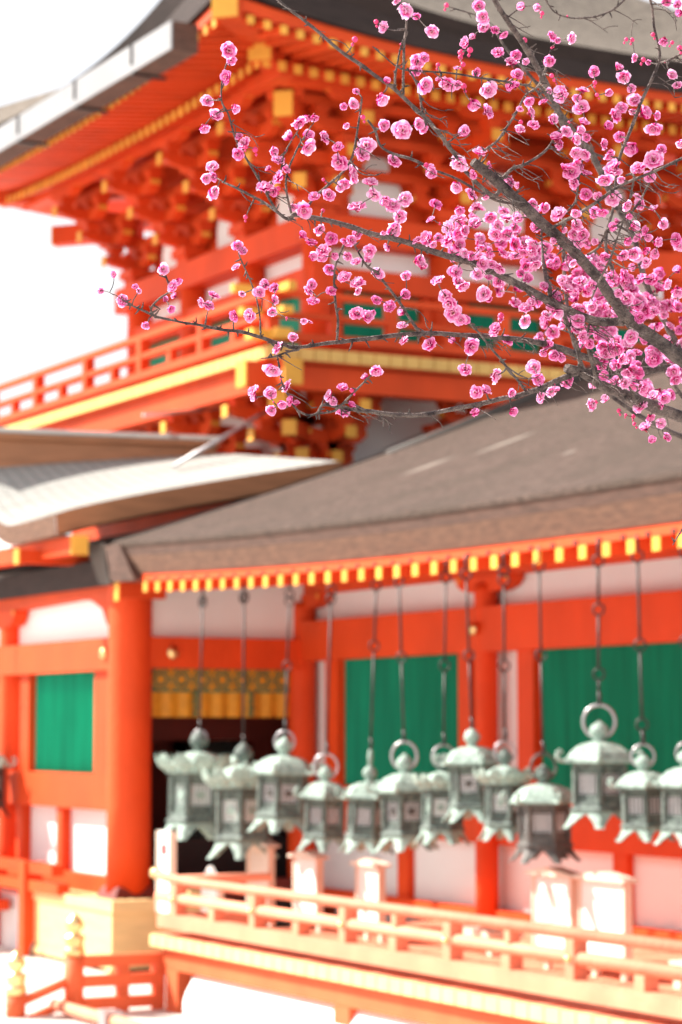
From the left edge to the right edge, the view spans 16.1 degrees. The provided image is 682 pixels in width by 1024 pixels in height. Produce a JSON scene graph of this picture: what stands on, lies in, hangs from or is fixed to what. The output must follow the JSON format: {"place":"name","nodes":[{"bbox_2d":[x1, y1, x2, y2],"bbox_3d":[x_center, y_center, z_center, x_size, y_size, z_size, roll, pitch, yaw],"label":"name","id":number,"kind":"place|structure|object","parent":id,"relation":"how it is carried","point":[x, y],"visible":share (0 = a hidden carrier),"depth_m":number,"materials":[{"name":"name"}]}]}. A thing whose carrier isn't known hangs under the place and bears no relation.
{"place":"outdoors","nodes":[
{"label":"outdoors","id":0,"kind":"place"},
{"bbox_2d":[0,921,291,1023],"bbox_3d":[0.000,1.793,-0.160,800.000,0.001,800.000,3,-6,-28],"label":"ground","id":1,"kind":"structure","parent":0,"point":[42,971],"depth_m":16.52,"materials":[{"name":"white"}]},
{"bbox_2d":[0,857,68,956],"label":"hall railing","id":2,"kind":"object","parent":1,"relation":"on","point":[16,920],"visible":0.88,"depth_m":19.20,"materials":[{"name":"vermilion painted wood"}]},
{"bbox_2d":[5,912,164,1017],"bbox_3d":[-1.613,2.896,15.338,1.062,0.717,0.134,2,-6,-25],"label":"step railing","id":3,"kind":"object","parent":1,"relation":"on","point":[74,982],"visible":0.95,"depth_m":15.30,"materials":[{"name":"orange wood"}]},
{"bbox_2d":[49,999,147,1023],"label":"fence","id":4,"kind":"object","parent":1,"relation":"on","point":[112,1016],"visible":1,"depth_m":14.61,"materials":[{"name":"beige wood"}]},
{"bbox_2d":[30,888,200,973],"bbox_3d":[-1.774,3.211,18.674,0.842,0.652,1.750,3,-6,-28],"label":"offering box","id":5,"kind":"object","parent":1,"relation":"on","point":[117,926],"visible":0.58,"depth_m":18.07,"materials":[{"name":"brown wood"}]},
{"bbox_2d":[155,830,176,912],"bbox_3d":[-1.181,2.486,16.472,0.075,0.620,0.230,3,-6,-28],"label":"notice board","id":6,"kind":"object","parent":1,"relation":"on","point":[166,842],"visible":0.65,"depth_m":16.44,"materials":[{"name":"wood"}]},
{"bbox_2d":[0,427,341,567],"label":"gate porch","id":7,"kind":"object","parent":1,"relation":"on","point":[83,487],"visible":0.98,"depth_m":20.23,"materials":[{"name":"grey wood"}]},
{"bbox_2d":[201,866,223,910],"bbox_3d":[-0.868,2.593,16.375,0.065,0.390,0.240,3,-6,-28],"label":"notice board","id":8,"kind":"object","parent":1,"relation":"on","point":[208,893],"visible":0.2,"depth_m":16.35,"materials":[{"name":"wood"}]},
{"bbox_2d":[0,0,681,925],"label":"tower gate","id":9,"kind":"structure","parent":1,"relation":"on","point":[112,152],"depth_m":22.51,"materials":[{"name":"orange wood"}]},
{"bbox_2d":[0,532,337,911],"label":"side hall","id":10,"kind":"structure","parent":9,"relation":"attached to","point":[85,736],"depth_m":19.26,"materials":[{"name":"paint"}]},
{"bbox_2d":[0,754,16,816],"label":"hanging lantern","id":11,"kind":"object","parent":10,"relation":"hanging from","point":[4,762],"visible":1,"depth_m":20.50,"materials":[{"name":"grey metal"}]},
{"bbox_2d":[152,668,289,716],"bbox_3d":[-0.936,1.417,18.978,1.230,0.385,0.053,3,-6,-28],"label":"door curtain","id":12,"kind":"object","parent":10,"relation":"hanging from","point":[175,692],"depth_m":18.96,"materials":[{"name":"orange fabric"}]},
{"bbox_2d":[142,407,218,416],"bbox_3d":[-1.451,-0.912,21.981,0.030,0.260,1.365,-2,-6,26],"label":"stay rod","id":13,"kind":"object","parent":9,"relation":"attached to","point":[173,412],"visible":0.89,"depth_m":21.89,"materials":[{"name":"orange metal"}]},
{"bbox_2d":[172,392,300,467],"bbox_3d":[-0.903,-0.736,21.207,0.030,0.826,1.532,-5,-7,44],"label":"stay rod","id":14,"kind":"object","parent":9,"relation":"attached to","point":[178,463],"visible":0.77,"depth_m":21.02,"materials":[{"name":"grey metal"}]},
{"bbox_2d":[88,347,681,940],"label":"corridor","id":15,"kind":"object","parent":1,"relation":"on","point":[568,481],"visible":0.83,"depth_m":16.37,"materials":[{"name":"orange wood"}]},
{"bbox_2d":[155,590,237,839],"bbox_3d":[-0.994,1.418,17.046,0.616,1.771,0.616,5,-8,-28],"label":"hanging lantern","id":16,"kind":"object","parent":15,"relation":"hanging from","point":[192,802],"visible":0.79,"depth_m":16.83,"materials":[{"name":"grey metal"}]},
{"bbox_2d":[200,583,278,859],"bbox_3d":[-0.661,1.410,16.422,0.588,1.866,0.588,-6,-9,44],"label":"hanging lantern","id":17,"kind":"object","parent":15,"relation":"hanging from","point":[236,799],"visible":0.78,"depth_m":16.22,"materials":[{"name":"grey metal"}]},
{"bbox_2d":[242,578,323,833],"bbox_3d":[-0.362,1.263,15.886,0.545,1.668,0.564,6,-7,-37],"label":"hanging lantern","id":18,"kind":"object","parent":15,"relation":"hanging from","point":[283,774],"visible":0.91,"depth_m":15.72,"materials":[{"name":"grey metal"}]},
{"bbox_2d":[293,583,348,851],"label":"hanging lantern","id":19,"kind":"object","parent":15,"relation":"hanging from","point":[324,818],"visible":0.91,"depth_m":15.23,"materials":[{"name":"grey metal"}]},
{"bbox_2d":[335,574,394,853],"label":"hanging lantern","id":20,"kind":"object","parent":15,"relation":"hanging from","point":[364,826],"visible":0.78,"depth_m":14.72,"materials":[{"name":"grey metal"}]},
{"bbox_2d":[365,563,439,851],"bbox_3d":[0.371,1.165,14.502,0.477,1.718,0.493,2,-7,-34],"label":"hanging lantern","id":21,"kind":"object","parent":15,"relation":"hanging from","point":[401,807],"visible":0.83,"depth_m":14.35,"materials":[{"name":"grey metal"}]},
{"bbox_2d":[412,560,470,844],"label":"hanging lantern","id":22,"kind":"object","parent":15,"relation":"hanging from","point":[436,801],"visible":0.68,"depth_m":13.96,"materials":[{"name":"grey metal"}]},
{"bbox_2d":[433,555,512,822],"bbox_3d":[0.739,1.002,13.824,0.467,1.516,0.451,-4,-5,30],"label":"hanging lantern","id":23,"kind":"object","parent":15,"relation":"hanging from","point":[466,788],"visible":0.8,"depth_m":13.69,"materials":[{"name":"grey metal"}]},
{"bbox_2d":[473,551,536,840],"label":"hanging lantern","id":24,"kind":"object","parent":15,"relation":"hanging from","point":[501,819],"visible":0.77,"depth_m":13.38,"materials":[{"name":"grey metal"}]},
{"bbox_2d":[500,546,581,863],"bbox_3d":[1.094,1.040,13.159,0.472,1.710,0.457,-3,-4,24],"label":"hanging lantern","id":25,"kind":"object","parent":15,"relation":"hanging from","point":[543,809],"visible":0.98,"depth_m":13.03,"materials":[{"name":"grey metal"}]},
{"bbox_2d":[555,540,642,828],"bbox_3d":[1.355,0.899,12.703,0.505,1.510,0.522,6,-8,-42],"label":"hanging lantern","id":26,"kind":"object","parent":15,"relation":"hanging from","point":[598,761],"visible":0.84,"depth_m":12.55,"materials":[{"name":"grey metal"}]},
{"bbox_2d":[607,535,675,841],"bbox_3d":[1.534,0.894,12.360,0.412,1.561,0.398,-6,-8,44],"label":"hanging lantern","id":27,"kind":"object","parent":15,"relation":"hanging from","point":[641,807],"visible":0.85,"depth_m":12.23,"materials":[{"name":"grey metal"}]},
{"bbox_2d":[646,545,681,846],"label":"hanging lantern","id":28,"kind":"object","parent":15,"relation":"hanging from","point":[669,782],"visible":1,"depth_m":11.92,"materials":[{"name":"grey metal"}]},
{"bbox_2d":[97,0,681,544],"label":"plum tree","id":29,"kind":"object","parent":1,"relation":"on","point":[631,308],"visible":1,"depth_m":3.03,"materials":[{"name":"pink plant"}]},
{"bbox_2d":[149,921,681,1023],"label":"veranda","id":30,"kind":"object","parent":1,"relation":"on","point":[235,982],"visible":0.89,"depth_m":13.69,"materials":[{"name":"brown wood"}]},
{"bbox_2d":[246,840,279,925],"bbox_3d":[-0.542,2.490,16.269,0.100,0.575,0.390,3,-6,-28],"label":"notice board","id":31,"kind":"object","parent":30,"relation":"on","point":[258,860],"visible":0.63,"depth_m":16.20,"materials":[{"name":"wood"}]},
{"bbox_2d":[287,850,328,932],"bbox_3d":[-0.216,2.471,15.768,0.100,0.525,0.400,3,-6,-28],"label":"notice board","id":32,"kind":"object","parent":30,"relation":"on","point":[308,871],"visible":0.76,"depth_m":15.72,"materials":[{"name":"wood"}]},
{"bbox_2d":[349,858,390,942],"bbox_3d":[0.181,2.410,15.031,0.100,0.515,0.360,3,-6,-28],"label":"notice board","id":33,"kind":"object","parent":30,"relation":"on","point":[370,879],"visible":0.83,"depth_m":15.00,"materials":[{"name":"wood"}]},
{"bbox_2d":[150,867,681,1018],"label":"veranda railing","id":34,"kind":"object","parent":30,"relation":"on","point":[239,921],"visible":1,"depth_m":12.59,"materials":[{"name":"orange wood"}]},
{"bbox_2d":[525,866,580,968],"bbox_3d":[1.169,2.221,13.204,0.100,0.565,0.450,3,-6,-28],"label":"notice board","id":35,"kind":"object","parent":30,"relation":"on","point":[555,895],"visible":0.77,"depth_m":13.19,"materials":[{"name":"wood"}]},
{"bbox_2d":[571,871,638,981],"bbox_3d":[1.396,2.184,12.783,0.100,0.565,0.490,3,-6,-28],"label":"notice board","id":36,"kind":"object","parent":30,"relation":"on","point":[604,900],"visible":0.83,"depth_m":12.75,"materials":[{"name":"wood"}]},
{"bbox_2d":[0,0,681,534],"label":"sky","id":37,"kind":"structure","parent":0,"point":[52,311],"materials":[{"name":"white"}]},
{"bbox_2d":[463,925,523,955],"bbox_3d":[0.847,2.533,14.308,0.240,0.140,0.500,3,-6,-28],"label":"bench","id":38,"kind":"object","parent":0,"point":[483,932],"visible":0.36,"depth_m":14.14,"materials":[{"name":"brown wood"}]},
{"bbox_2d":[669,960,681,988],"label":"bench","id":39,"kind":"object","parent":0,"point":[677,984],"visible":0.43,"depth_m":12.28,"materials":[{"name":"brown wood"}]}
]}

